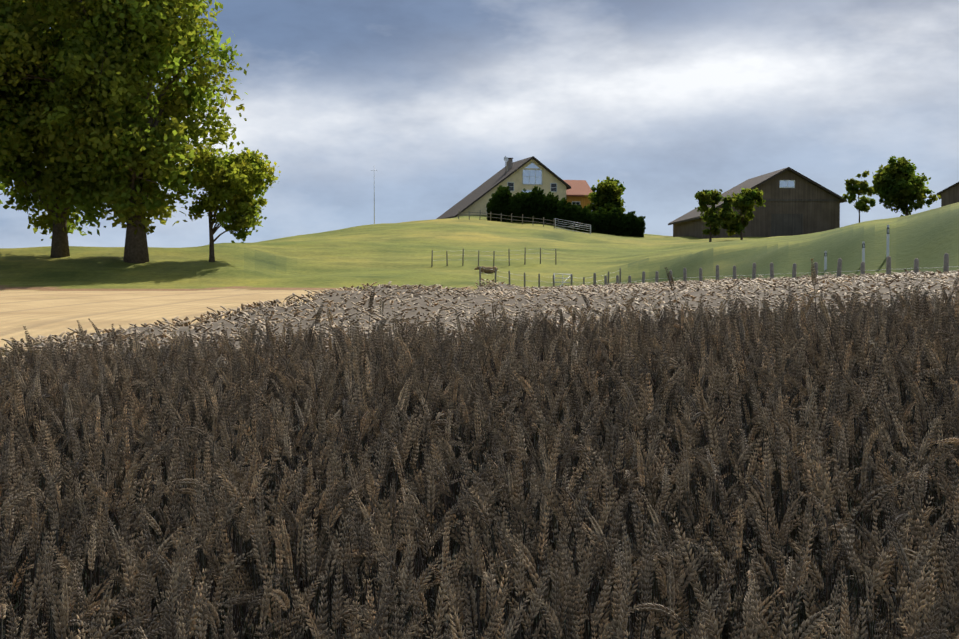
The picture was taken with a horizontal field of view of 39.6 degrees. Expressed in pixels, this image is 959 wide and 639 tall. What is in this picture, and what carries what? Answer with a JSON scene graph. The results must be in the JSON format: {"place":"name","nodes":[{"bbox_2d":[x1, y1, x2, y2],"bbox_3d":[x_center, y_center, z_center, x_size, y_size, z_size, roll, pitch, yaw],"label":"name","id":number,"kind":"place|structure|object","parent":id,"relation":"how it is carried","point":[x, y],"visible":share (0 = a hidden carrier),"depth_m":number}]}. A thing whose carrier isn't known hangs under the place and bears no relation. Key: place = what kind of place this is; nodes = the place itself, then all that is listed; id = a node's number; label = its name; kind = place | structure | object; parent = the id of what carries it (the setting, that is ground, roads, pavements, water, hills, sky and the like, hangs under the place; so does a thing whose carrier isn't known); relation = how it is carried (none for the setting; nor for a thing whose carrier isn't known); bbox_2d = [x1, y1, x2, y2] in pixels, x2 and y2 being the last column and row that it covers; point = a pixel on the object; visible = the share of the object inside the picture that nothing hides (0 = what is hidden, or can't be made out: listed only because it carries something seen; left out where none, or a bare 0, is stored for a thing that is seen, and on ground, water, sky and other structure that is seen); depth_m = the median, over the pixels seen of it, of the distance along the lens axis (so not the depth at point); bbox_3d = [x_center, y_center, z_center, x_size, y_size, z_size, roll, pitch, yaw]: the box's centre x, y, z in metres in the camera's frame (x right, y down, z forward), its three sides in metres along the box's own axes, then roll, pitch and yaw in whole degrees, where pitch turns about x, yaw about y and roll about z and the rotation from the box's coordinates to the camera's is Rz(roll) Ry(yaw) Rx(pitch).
{"place":"outdoors","nodes":[
{"label":"outdoors","id":0,"kind":"place"},
{"bbox_2d":[0,202,958,638],"bbox_3d":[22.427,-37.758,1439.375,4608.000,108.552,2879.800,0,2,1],"label":"terrain","id":1,"kind":"structure","parent":0,"point":[42,292],"depth_m":84.44},
{"bbox_2d":[0,177,13,203],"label":"tree","id":2,"kind":"object","parent":1,"relation":"on","point":[4,190],"visible":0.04,"depth_m":97.80},
{"bbox_2d":[0,0,168,257],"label":"tree","id":3,"kind":"object","parent":1,"relation":"on","point":[10,169],"visible":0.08,"depth_m":89.53},
{"bbox_2d":[0,0,248,262],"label":"tree","id":4,"kind":"object","parent":1,"relation":"on","point":[107,138],"visible":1,"depth_m":85.03},
{"bbox_2d":[157,140,280,261],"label":"tree","id":5,"kind":"object","parent":1,"relation":"on","point":[236,182],"visible":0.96,"depth_m":88.92},
{"bbox_2d":[371,170,376,223],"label":"mast","id":6,"kind":"object","parent":1,"relation":"on","point":[374,200],"visible":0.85,"depth_m":199.78},
{"bbox_2d":[474,266,497,272],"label":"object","id":7,"kind":"object","parent":1,"relation":"on","point":[484,269],"visible":0.9,"depth_m":87.72},
{"bbox_2d":[431,247,556,266],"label":"fence","id":8,"kind":"object","parent":1,"relation":"on","point":[494,255],"visible":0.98,"depth_m":97.42},
{"bbox_2d":[458,210,554,227],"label":"fence hedge","id":9,"kind":"object","parent":1,"relation":"on","point":[522,217],"visible":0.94,"depth_m":176.64},
{"bbox_2d":[479,266,554,286],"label":"fence","id":10,"kind":"object","parent":1,"relation":"on","point":[496,270],"visible":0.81,"depth_m":77.64},
{"bbox_2d":[553,273,570,286],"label":"gate","id":11,"kind":"structure","parent":1,"relation":"on","point":[562,278],"depth_m":80.02},
{"bbox_2d":[486,185,645,236],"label":"hedge","id":12,"kind":"object","parent":1,"relation":"on","point":[535,202],"visible":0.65,"depth_m":187.21},
{"bbox_2d":[555,218,590,234],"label":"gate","id":13,"kind":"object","parent":1,"relation":"on","point":[572,225],"visible":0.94,"depth_m":175.76},
{"bbox_2d":[571,268,620,285],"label":"fence","id":14,"kind":"object","parent":1,"relation":"on","point":[599,280],"visible":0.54,"depth_m":83.71},
{"bbox_2d":[585,176,625,212],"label":"round tree","id":15,"kind":"object","parent":1,"relation":"on","point":[608,193],"visible":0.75,"depth_m":199.89},
{"bbox_2d":[694,189,737,241],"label":"tree","id":16,"kind":"object","parent":1,"relation":"on","point":[712,219],"visible":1,"depth_m":158.61},
{"bbox_2d":[719,188,765,239],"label":"tree","id":17,"kind":"object","parent":1,"relation":"on","point":[744,202],"visible":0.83,"depth_m":161.71},
{"bbox_2d":[668,167,846,237],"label":"barn","id":18,"kind":"structure","parent":1,"relation":"on","point":[796,203],"depth_m":181.00},
{"bbox_2d":[593,253,948,284],"bbox_3d":[14.343,-1.508,58.603,0.407,2.800,47.508,-1,2,-18],"label":"field fence","id":19,"kind":"object","parent":1,"relation":"on","point":[888,266],"depth_m":61.00},
{"bbox_2d":[824,251,826,270],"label":"delineator","id":20,"kind":"object","parent":1,"relation":"on","point":[825,260],"visible":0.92,"depth_m":68.19},
{"bbox_2d":[842,170,875,222],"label":"birch tree","id":21,"kind":"object","parent":1,"relation":"on","point":[859,188],"visible":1,"depth_m":168.27},
{"bbox_2d":[862,242,864,261],"bbox_3d":[18.708,-3.118,64.906,0.120,1.350,0.106,0,2,1],"label":"delineator","id":22,"kind":"object","parent":1,"relation":"on","point":[863,251],"visible":0.9,"depth_m":64.86},
{"bbox_2d":[886,225,888,256],"bbox_3d":[19.918,-3.642,64.973,0.120,1.950,0.106,0,2,1],"label":"delineator","id":23,"kind":"object","parent":1,"relation":"on","point":[887,251],"visible":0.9,"depth_m":64.92},
{"bbox_2d":[871,156,940,216],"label":"tree","id":24,"kind":"object","parent":1,"relation":"on","point":[900,184],"visible":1,"depth_m":173.57},
{"bbox_2d":[937,182,958,206],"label":"shed","id":25,"kind":"structure","parent":1,"relation":"on","point":[949,195],"depth_m":214.53},
{"bbox_2d":[0,0,958,247],"label":"sky","id":26,"kind":"structure","parent":0,"point":[672,101]},
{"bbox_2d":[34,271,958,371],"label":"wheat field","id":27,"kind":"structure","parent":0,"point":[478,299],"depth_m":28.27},
{"bbox_2d":[437,156,592,218],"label":"house","id":28,"kind":"structure","parent":0,"point":[527,174],"depth_m":204.86}
]}

